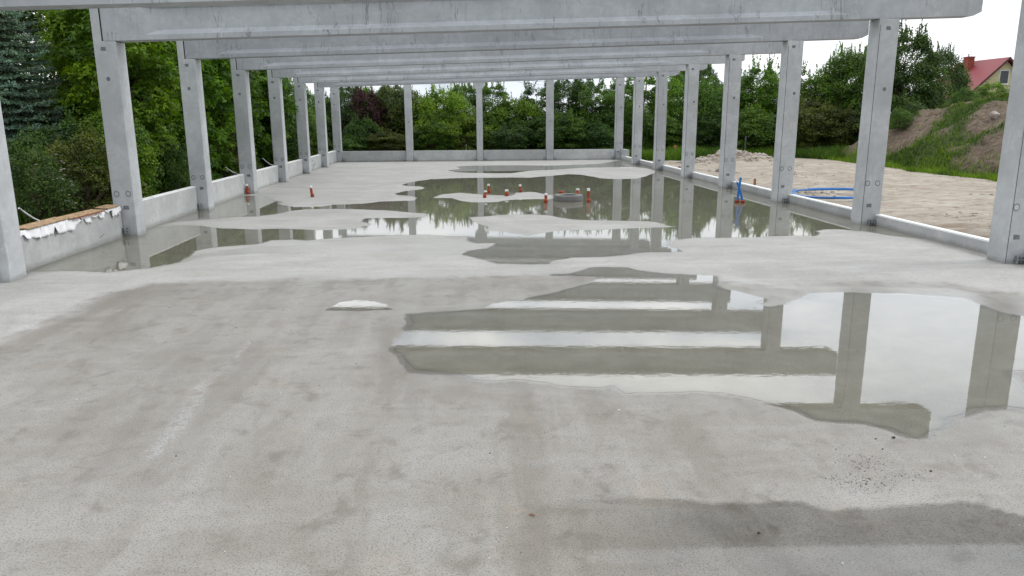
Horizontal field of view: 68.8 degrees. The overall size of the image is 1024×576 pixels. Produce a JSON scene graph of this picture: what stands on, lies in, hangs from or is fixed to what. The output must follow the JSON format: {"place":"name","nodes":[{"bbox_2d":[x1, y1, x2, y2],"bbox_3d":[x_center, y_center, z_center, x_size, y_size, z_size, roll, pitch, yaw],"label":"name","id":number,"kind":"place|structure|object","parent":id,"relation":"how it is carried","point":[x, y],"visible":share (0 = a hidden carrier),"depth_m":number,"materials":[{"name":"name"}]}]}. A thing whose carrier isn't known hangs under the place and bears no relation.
{"place":"outdoors","nodes":[
{"label":"outdoors","id":0,"kind":"place"},
{"bbox_2d":[0,160,1023,575],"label":"concrete slab","id":1,"kind":"structure","parent":0,"point":[390,392],"depth_m":8.63,"materials":[{"name":"concrete"}]},
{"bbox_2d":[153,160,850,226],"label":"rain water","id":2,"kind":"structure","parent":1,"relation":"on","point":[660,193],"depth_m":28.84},
{"bbox_2d":[20,0,1021,118],"label":"sky","id":3,"kind":"structure","parent":0,"point":[991,33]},
{"bbox_2d":[589,143,850,160],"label":"long grass","id":4,"kind":"structure","parent":0,"point":[675,154],"depth_m":57.67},
{"bbox_2d":[651,158,996,238],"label":"sand","id":5,"kind":"structure","parent":0,"point":[929,199],"depth_m":32.78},
{"bbox_2d":[650,149,803,164],"bbox_3d":[15.082,-9.441,53.822,10.800,0.943,6.960,-1,13,-4],"label":"rubble heap","id":6,"kind":"object","parent":5,"relation":"on","point":[743,156],"visible":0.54,"depth_m":54.15,"materials":[{"name":"stone"}]},
{"bbox_2d":[792,188,853,198],"bbox_3d":[12.861,-3.779,29.873,3.396,0.184,3.448,-1,13,-4],"label":"pipe coil","id":7,"kind":"object","parent":5,"relation":"on","point":[817,197],"visible":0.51,"depth_m":30.86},
{"bbox_2d":[841,100,1007,173],"bbox_3d":[43.491,-8.068,39.028,39.600,4.681,57.860,-1,13,-4],"label":"earth mound","id":8,"kind":"object","parent":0,"point":[976,126],"visible":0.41,"depth_m":45.70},
{"bbox_2d":[889,106,914,129],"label":"bush","id":9,"kind":"object","parent":8,"relation":"on","point":[895,118],"visible":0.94,"depth_m":51.82,"materials":[{"name":"green plant"}]},
{"bbox_2d":[807,135,1000,180],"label":"verge grass","id":10,"kind":"structure","parent":8,"relation":"on","point":[992,176],"depth_m":44.06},
{"bbox_2d":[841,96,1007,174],"bbox_3d":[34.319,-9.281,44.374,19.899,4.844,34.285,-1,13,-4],"label":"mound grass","id":11,"kind":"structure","parent":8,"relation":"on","point":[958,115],"depth_m":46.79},
{"bbox_2d":[945,86,980,106],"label":"bush","id":12,"kind":"object","parent":8,"relation":"on","point":[965,92],"visible":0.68,"depth_m":52.82,"materials":[{"name":"green plant"}]},
{"bbox_2d":[968,79,1009,99],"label":"bush","id":13,"kind":"object","parent":8,"relation":"on","point":[983,90],"visible":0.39,"depth_m":53.71,"materials":[{"name":"green plant"}]},
{"label":"ground","id":14,"kind":"structure","parent":0,"visible":0},
{"bbox_2d":[0,103,26,282],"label":"concrete column","id":15,"kind":"structure","parent":14,"relation":"on","point":[12,266],"depth_m":14.84,"materials":[{"name":"concrete"}]},
{"bbox_2d":[0,0,394,10],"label":"roof beam","id":16,"kind":"structure","parent":15,"relation":"on","point":[12,5],"depth_m":14.04,"materials":[{"name":"concrete"}]},
{"bbox_2d":[9,136,88,229],"bbox_3d":[-12.416,-2.271,19.608,2.569,3.378,2.056,6,14,26],"label":"bush","id":17,"kind":"object","parent":14,"relation":"on","point":[26,179],"visible":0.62,"depth_m":19.32,"materials":[{"name":"green plant"}]},
{"bbox_2d":[0,10,102,221],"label":"spruce tree","id":18,"kind":"object","parent":14,"relation":"on","point":[14,96],"visible":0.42,"depth_m":24.31,"materials":[{"name":"green plant"}]},
{"bbox_2d":[8,73,97,149],"bbox_3d":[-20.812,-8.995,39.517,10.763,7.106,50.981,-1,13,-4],"label":"tree","id":19,"kind":"object","parent":14,"relation":"on","point":[44,106],"visible":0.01,"depth_m":28.65,"materials":[{"name":"green plant"}]},
{"bbox_2d":[7,104,110,222],"bbox_3d":[-14.133,-3.572,23.516,3.967,4.392,3.314,-8,15,-32],"label":"bush","id":20,"kind":"object","parent":14,"relation":"on","point":[72,127],"visible":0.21,"depth_m":22.89,"materials":[{"name":"green plant"}]},
{"bbox_2d":[21,209,123,270],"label":"plinth wall","id":21,"kind":"structure","parent":14,"relation":"on","point":[55,246],"depth_m":17.94,"materials":[{"name":"concrete"}]},
{"bbox_2d":[20,218,80,238],"bbox_3d":[-10.516,-1.261,16.737,0.290,0.292,3.004,-1,13,-4],"label":"fleece sheet","id":22,"kind":"object","parent":21,"relation":"on","point":[62,226],"visible":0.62,"depth_m":16.98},
{"bbox_2d":[4,9,156,129],"bbox_3d":[-19.822,-8.920,32.397,7.515,10.982,9.113,4,13,17],"label":"tree","id":23,"kind":"object","parent":14,"relation":"on","point":[31,16],"visible":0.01,"depth_m":30.83,"materials":[{"name":"green plant"}]},
{"bbox_2d":[14,117,151,223],"bbox_3d":[-12.557,-3.029,22.005,3.662,3.890,3.059,1,13,5],"label":"bush","id":24,"kind":"object","parent":14,"relation":"on","point":[86,145],"visible":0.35,"depth_m":21.47,"materials":[{"name":"green plant"}]},
{"bbox_2d":[31,9,184,200],"bbox_3d":[-14.373,-6.946,26.860,5.440,9.370,6.554,-4,13,-14],"label":"maple tree","id":25,"kind":"object","parent":14,"relation":"on","point":[155,96],"visible":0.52,"depth_m":25.76,"materials":[{"name":"green plant"}]},
{"bbox_2d":[62,95,164,205],"bbox_3d":[-12.876,-3.799,24.056,3.426,4.629,2.741,0,13,3],"label":"bush","id":26,"kind":"object","parent":14,"relation":"on","point":[141,145],"visible":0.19,"depth_m":23.71,"materials":[{"name":"green plant"}]},
{"bbox_2d":[89,8,145,235],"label":"concrete column","id":27,"kind":"structure","parent":14,"relation":"on","point":[115,100],"depth_m":20.14,"materials":[{"name":"concrete"}]},
{"bbox_2d":[99,0,982,42],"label":"roof beam","id":28,"kind":"structure","parent":27,"relation":"on","point":[227,22],"depth_m":20.16,"materials":[{"name":"concrete"}]},
{"bbox_2d":[138,127,189,196],"bbox_3d":[-13.004,-4.149,27.443,3.426,3.628,2.741,11,17,41],"label":"bush","id":29,"kind":"object","parent":14,"relation":"on","point":[176,178],"visible":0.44,"depth_m":26.67,"materials":[{"name":"green plant"}]},
{"bbox_2d":[142,186,197,228],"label":"plinth wall","id":30,"kind":"structure","parent":14,"relation":"on","point":[161,208],"depth_m":23.90,"materials":[{"name":"concrete"}]},
{"bbox_2d":[127,43,250,180],"bbox_3d":[-14.940,-8.551,32.523,6.250,10.037,6.895,8,15,32],"label":"maple tree","id":31,"kind":"object","parent":14,"relation":"on","point":[214,83],"visible":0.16,"depth_m":32.87,"materials":[{"name":"green plant"}]},
{"bbox_2d":[160,114,222,189],"bbox_3d":[-13.299,-4.891,29.770,3.314,4.141,3.967,1,13,7],"label":"bush","id":32,"kind":"object","parent":14,"relation":"on","point":[182,142],"visible":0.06,"depth_m":29.81,"materials":[{"name":"green plant"}]},
{"bbox_2d":[176,41,213,209],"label":"concrete column","id":33,"kind":"structure","parent":14,"relation":"on","point":[192,92],"depth_m":25.98,"materials":[{"name":"concrete"}]},
{"bbox_2d":[184,21,869,59],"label":"roof beam","id":34,"kind":"structure","parent":33,"relation":"on","point":[464,42],"depth_m":26.11,"materials":[{"name":"concrete"}]},
{"bbox_2d":[174,57,264,167],"bbox_3d":[-14.672,-9.333,37.817,5.203,9.164,6.270,1,13,7],"label":"maple tree","id":35,"kind":"object","parent":14,"relation":"on","point":[253,82],"visible":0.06,"depth_m":37.36,"materials":[{"name":"green plant"}]},
{"bbox_2d":[212,174,245,204],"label":"plinth wall","id":36,"kind":"structure","parent":14,"relation":"on","point":[228,188],"depth_m":29.95,"materials":[{"name":"concrete"}]},
{"bbox_2d":[208,118,255,177],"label":"bush","id":37,"kind":"object","parent":14,"relation":"on","point":[234,139],"visible":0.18,"depth_m":34.29,"materials":[{"name":"green plant"}]},
{"bbox_2d":[230,59,257,193],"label":"concrete column","id":38,"kind":"structure","parent":14,"relation":"on","point":[243,121],"depth_m":31.80,"materials":[{"name":"concrete"}]},
{"bbox_2d":[236,42,781,70],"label":"roof beam","id":39,"kind":"structure","parent":38,"relation":"on","point":[368,60],"depth_m":31.94,"materials":[{"name":"concrete"}]},
{"bbox_2d":[217,64,298,168],"bbox_3d":[-15.402,-10.116,42.281,6.608,8.678,5.989,-8,15,-29],"label":"maple tree","id":40,"kind":"object","parent":14,"relation":"on","point":[259,137],"visible":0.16,"depth_m":41.99,"materials":[{"name":"green plant"}]},
{"bbox_2d":[256,165,278,189],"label":"plinth wall","id":41,"kind":"structure","parent":14,"relation":"on","point":[267,176],"depth_m":35.95,"materials":[{"name":"concrete"}]},
{"bbox_2d":[267,70,288,181],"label":"concrete column","id":42,"kind":"structure","parent":14,"relation":"on","point":[276,105],"depth_m":37.65,"materials":[{"name":"concrete"}]},
{"bbox_2d":[272,55,744,77],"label":"roof beam","id":43,"kind":"structure","parent":42,"relation":"on","point":[449,68],"depth_m":37.77,"materials":[{"name":"concrete"}]},
{"bbox_2d":[255,119,312,169],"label":"bush","id":44,"kind":"object","parent":14,"relation":"on","point":[294,142],"visible":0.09,"depth_m":43.83,"materials":[{"name":"green plant"}]},
{"bbox_2d":[284,78,317,155],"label":"tree","id":45,"kind":"object","parent":14,"relation":"on","point":[312,132],"visible":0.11,"depth_m":53.16,"materials":[{"name":"green plant"}]},
{"bbox_2d":[293,77,311,173],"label":"concrete column","id":46,"kind":"structure","parent":14,"relation":"on","point":[302,123],"depth_m":43.49,"materials":[{"name":"concrete"}]},
{"bbox_2d":[298,64,707,82],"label":"roof beam","id":47,"kind":"structure","parent":46,"relation":"on","point":[454,75],"depth_m":43.61,"materials":[{"name":"concrete"}]},
{"bbox_2d":[314,83,328,166],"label":"concrete column","id":48,"kind":"structure","parent":14,"relation":"on","point":[320,112],"depth_m":49.32,"materials":[{"name":"concrete"}]},
{"bbox_2d":[318,71,678,87],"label":"roof beam","id":49,"kind":"structure","parent":48,"relation":"on","point":[489,79],"depth_m":49.45,"materials":[{"name":"concrete"}]},
{"bbox_2d":[306,85,341,155],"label":"tree","id":50,"kind":"object","parent":14,"relation":"on","point":[328,117],"visible":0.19,"depth_m":61.25,"materials":[{"name":"green plant"}]},
{"bbox_2d":[330,87,344,161],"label":"concrete column","id":51,"kind":"structure","parent":14,"relation":"on","point":[336,119],"depth_m":55.27,"materials":[{"name":"concrete"}]},
{"bbox_2d":[325,86,374,146],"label":"tree","id":52,"kind":"object","parent":14,"relation":"on","point":[344,95],"visible":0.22,"depth_m":61.68,"materials":[{"name":"green plant"}]},
{"bbox_2d":[329,132,373,150],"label":"bush","id":53,"kind":"object","parent":14,"relation":"on","point":[354,138],"visible":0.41,"depth_m":58.43,"materials":[{"name":"green plant"}]},
{"bbox_2d":[341,112,388,150],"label":"bush","id":54,"kind":"object","parent":14,"relation":"on","point":[352,126],"visible":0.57,"depth_m":59.83,"materials":[{"name":"green plant"}]},
{"bbox_2d":[341,86,394,149],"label":"tree","id":55,"kind":"object","parent":14,"relation":"on","point":[359,94],"visible":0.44,"depth_m":61.55,"materials":[{"name":"green plant"}]},
{"bbox_2d":[342,151,405,161],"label":"plinth wall","id":56,"kind":"structure","parent":14,"relation":"on","point":[373,156],"depth_m":56.06,"materials":[{"name":"concrete"}]},
{"bbox_2d":[366,127,417,150],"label":"bush","id":57,"kind":"object","parent":14,"relation":"on","point":[400,145],"visible":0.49,"depth_m":58.88,"materials":[{"name":"green plant"}]},
{"bbox_2d":[368,85,421,150],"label":"tree","id":58,"kind":"object","parent":14,"relation":"on","point":[386,91],"visible":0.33,"depth_m":62.19,"materials":[{"name":"green plant"}]},
{"bbox_2d":[403,85,416,161],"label":"concrete column","id":59,"kind":"structure","parent":14,"relation":"on","point":[408,123],"depth_m":55.60,"materials":[{"name":"concrete"}]},
{"bbox_2d":[403,115,456,150],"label":"bush","id":60,"kind":"object","parent":14,"relation":"on","point":[418,142],"visible":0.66,"depth_m":59.36,"materials":[{"name":"green plant"}]},
{"bbox_2d":[401,83,485,150],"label":"tree","id":61,"kind":"object","parent":14,"relation":"on","point":[425,110],"visible":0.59,"depth_m":61.06,"materials":[{"name":"green plant"}]},
{"bbox_2d":[413,150,476,160],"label":"plinth wall","id":62,"kind":"structure","parent":14,"relation":"on","point":[451,155],"depth_m":56.40,"materials":[{"name":"concrete"}]},
{"bbox_2d":[438,83,489,148],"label":"tree","id":63,"kind":"object","parent":14,"relation":"on","point":[470,97],"visible":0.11,"depth_m":65.04,"materials":[{"name":"green plant"}]},
{"bbox_2d":[439,111,497,149],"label":"bush","id":64,"kind":"object","parent":14,"relation":"on","point":[473,141],"visible":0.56,"depth_m":59.92,"materials":[{"name":"green plant"}]},
{"bbox_2d":[473,82,485,160],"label":"concrete column","id":65,"kind":"structure","parent":14,"relation":"on","point":[478,86],"depth_m":55.87,"materials":[{"name":"concrete"}]},
{"bbox_2d":[471,82,513,149],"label":"tree","id":66,"kind":"object","parent":14,"relation":"on","point":[487,91],"visible":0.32,"depth_m":64.07,"materials":[{"name":"green plant"}]},
{"bbox_2d":[472,92,545,149],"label":"tree","id":67,"kind":"object","parent":14,"relation":"on","point":[529,112],"visible":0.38,"depth_m":62.01,"materials":[{"name":"green plant"}]},
{"bbox_2d":[486,120,536,149],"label":"bush","id":68,"kind":"object","parent":14,"relation":"on","point":[515,144],"visible":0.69,"depth_m":59.10,"materials":[{"name":"green plant"}]},
{"bbox_2d":[483,150,545,160],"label":"plinth wall","id":69,"kind":"structure","parent":14,"relation":"on","point":[500,155],"depth_m":56.72,"materials":[{"name":"concrete"}]},
{"bbox_2d":[510,80,560,149],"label":"tree","id":70,"kind":"object","parent":14,"relation":"on","point":[528,90],"visible":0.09,"depth_m":65.65,"materials":[{"name":"green plant"}]},
{"bbox_2d":[513,112,571,149],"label":"bush","id":71,"kind":"object","parent":14,"relation":"on","point":[542,123],"visible":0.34,"depth_m":60.07,"materials":[{"name":"green plant"}]},
{"bbox_2d":[543,80,555,159],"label":"concrete column","id":72,"kind":"structure","parent":14,"relation":"on","point":[549,118],"depth_m":56.22,"materials":[{"name":"concrete"}]},
{"bbox_2d":[528,107,598,149],"bbox_3d":[4.099,-12.389,60.850,6.066,4.576,4.776,3,13,14],"label":"bush","id":73,"kind":"object","parent":14,"relation":"on","point":[576,124],"visible":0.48,"depth_m":59.59,"materials":[{"name":"green plant"}]},
{"bbox_2d":[534,79,602,148],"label":"tree","id":74,"kind":"object","parent":14,"relation":"on","point":[559,91],"visible":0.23,"depth_m":62.96,"materials":[{"name":"green plant"}]},
{"bbox_2d":[553,149,614,159],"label":"plinth wall","id":75,"kind":"structure","parent":14,"relation":"on","point":[583,154],"depth_m":57.05,"materials":[{"name":"concrete"}]},
{"bbox_2d":[569,118,613,148],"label":"bush","id":76,"kind":"object","parent":14,"relation":"on","point":[607,139],"visible":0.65,"depth_m":59.59,"materials":[{"name":"green plant"}]},
{"bbox_2d":[563,78,627,148],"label":"tree","id":77,"kind":"object","parent":14,"relation":"on","point":[609,99],"visible":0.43,"depth_m":61.70,"materials":[{"name":"green plant"}]},
{"bbox_2d":[594,77,633,146],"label":"tree","id":78,"kind":"object","parent":14,"relation":"on","point":[628,88],"visible":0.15,"depth_m":63.84,"materials":[{"name":"green plant"}]},
{"bbox_2d":[612,78,624,159],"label":"concrete column","id":79,"kind":"structure","parent":14,"relation":"on","point":[619,114],"depth_m":56.55,"materials":[{"name":"concrete"}]},
{"bbox_2d":[603,97,653,151],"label":"tree","id":80,"kind":"object","parent":14,"relation":"on","point":[627,126],"visible":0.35,"depth_m":60.88,"materials":[{"name":"green plant"}]},
{"bbox_2d":[631,77,643,163],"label":"concrete column","id":81,"kind":"structure","parent":14,"relation":"on","point":[638,94],"depth_m":50.62,"materials":[{"name":"concrete"}]},
{"bbox_2d":[624,77,674,143],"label":"tree","id":82,"kind":"object","parent":14,"relation":"on","point":[648,81],"visible":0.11,"depth_m":65.03,"materials":[{"name":"green plant"}]},
{"bbox_2d":[653,71,667,169],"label":"concrete column","id":83,"kind":"structure","parent":14,"relation":"on","point":[660,119],"depth_m":44.77,"materials":[{"name":"concrete"}]},
{"bbox_2d":[642,109,682,148],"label":"bush","id":84,"kind":"object","parent":14,"relation":"on","point":[671,130],"visible":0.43,"depth_m":61.03,"materials":[{"name":"green plant"}]},
{"bbox_2d":[645,71,684,149],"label":"tree","id":85,"kind":"object","parent":14,"relation":"on","point":[675,107],"visible":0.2,"depth_m":63.34,"materials":[{"name":"green plant"}]},
{"bbox_2d":[681,64,699,177],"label":"concrete column","id":86,"kind":"structure","parent":14,"relation":"on","point":[690,118],"depth_m":38.94,"materials":[{"name":"concrete"}]},
{"bbox_2d":[668,64,722,121],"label":"tree","id":87,"kind":"object","parent":14,"relation":"on","point":[709,69],"visible":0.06,"depth_m":71.14,"materials":[{"name":"green plant"}]},
{"bbox_2d":[673,111,720,149],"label":"bush","id":88,"kind":"object","parent":14,"relation":"on","point":[700,141],"visible":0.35,"depth_m":61.38,"materials":[{"name":"green plant"}]},
{"bbox_2d":[672,72,741,146],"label":"tree","id":89,"kind":"object","parent":14,"relation":"on","point":[715,92],"visible":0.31,"depth_m":62.96,"materials":[{"name":"green plant"}]},
{"bbox_2d":[718,54,741,187],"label":"concrete column","id":90,"kind":"structure","parent":14,"relation":"on","point":[730,112],"depth_m":33.10,"materials":[{"name":"concrete"}]},
{"bbox_2d":[705,69,769,143],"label":"tree","id":91,"kind":"object","parent":14,"relation":"on","point":[751,87],"visible":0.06,"depth_m":65.29,"materials":[{"name":"green plant"}]},
{"bbox_2d":[712,101,776,152],"bbox_3d":[19.612,-12.832,61.707,5.254,4.928,6.672,-7,14,-27],"label":"bush","id":92,"kind":"object","parent":14,"relation":"on","point":[749,115],"visible":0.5,"depth_m":60.15,"materials":[{"name":"green plant"}]},
{"bbox_2d":[732,181,770,197],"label":"kerb wall","id":93,"kind":"structure","parent":14,"relation":"on","point":[756,190],"depth_m":31.11,"materials":[{"name":"concrete"}]},
{"bbox_2d":[739,54,778,145],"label":"tree","id":94,"kind":"object","parent":14,"relation":"on","point":[768,75],"visible":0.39,"depth_m":63.32,"materials":[{"name":"green plant"}]},
{"bbox_2d":[741,109,809,149],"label":"bush","id":95,"kind":"object","parent":14,"relation":"on","point":[771,140],"visible":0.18,"depth_m":61.15,"materials":[{"name":"green plant"}]},
{"bbox_2d":[771,40,803,202],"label":"concrete column","id":96,"kind":"structure","parent":14,"relation":"on","point":[787,113],"depth_m":27.27,"materials":[{"name":"concrete"}]},
{"bbox_2d":[755,60,840,138],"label":"tree","id":97,"kind":"object","parent":14,"relation":"on","point":[824,89],"visible":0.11,"depth_m":64.28,"materials":[{"name":"green plant"}]},
{"bbox_2d":[776,66,858,125],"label":"tree","id":98,"kind":"object","parent":14,"relation":"on","point":[839,100],"visible":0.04,"depth_m":65.17,"materials":[{"name":"green plant"}]},
{"bbox_2d":[788,194,851,218],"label":"kerb wall","id":99,"kind":"structure","parent":14,"relation":"on","point":[826,207],"depth_m":25.30,"materials":[{"name":"concrete"}]},
{"bbox_2d":[796,95,844,149],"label":"bush","id":100,"kind":"object","parent":14,"relation":"on","point":[817,119],"visible":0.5,"depth_m":60.01,"materials":[{"name":"green plant"}]},
{"bbox_2d":[806,102,859,147],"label":"bush","id":101,"kind":"object","parent":14,"relation":"on","point":[848,113],"visible":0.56,"depth_m":59.74,"materials":[{"name":"green plant"}]},
{"bbox_2d":[800,41,866,143],"bbox_3d":[28.596,-16.205,65.089,7.994,10.123,5.957,9,16,36],"label":"tree","id":102,"kind":"object","parent":14,"relation":"on","point":[851,59],"visible":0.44,"depth_m":63.41,"materials":[{"name":"green plant"}]},
{"bbox_2d":[832,46,913,142],"bbox_3d":[31.426,-16.367,65.991,6.367,9.981,7.985,-5,13,-18],"label":"tree","id":103,"kind":"object","parent":14,"relation":"on","point":[899,86],"visible":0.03,"depth_m":64.24,"materials":[{"name":"green plant"}]},
{"bbox_2d":[851,18,899,224],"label":"concrete column","id":104,"kind":"structure","parent":14,"relation":"on","point":[876,100],"depth_m":21.44,"materials":[{"name":"concrete"}]},
{"bbox_2d":[847,88,927,144],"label":"tree","id":105,"kind":"object","parent":14,"relation":"on","point":[894,103],"visible":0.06,"depth_m":57.89,"materials":[{"name":"green plant"}]},
{"bbox_2d":[857,19,957,118],"bbox_3d":[32.167,-16.266,62.285,8.543,11.548,7.046,-7,14,-27],"label":"tree","id":106,"kind":"object","parent":14,"relation":"on","point":[922,45],"visible":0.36,"depth_m":60.21,"materials":[{"name":"green plant"}]},
{"bbox_2d":[907,84,949,108],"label":"tree","id":107,"kind":"object","parent":14,"relation":"on","point":[940,97],"visible":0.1,"depth_m":59.74,"materials":[{"name":"green plant"}]},
{"bbox_2d":[875,214,988,253],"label":"kerb wall","id":108,"kind":"structure","parent":14,"relation":"on","point":[979,244],"depth_m":19.20,"materials":[{"name":"concrete"}]},
{"bbox_2d":[904,40,974,100],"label":"tree","id":109,"kind":"object","parent":14,"relation":"on","point":[958,77],"visible":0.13,"depth_m":64.76,"materials":[{"name":"green plant"}]},
{"bbox_2d":[940,52,1013,100],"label":"house","id":110,"kind":"structure","parent":14,"relation":"on","point":[981,72],"depth_m":80.81,"materials":[{"name":"tile"}]},
{"bbox_2d":[987,0,1023,263],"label":"concrete column","id":111,"kind":"structure","parent":14,"relation":"on","point":[1006,242],"depth_m":15.95,"materials":[{"name":"concrete"}]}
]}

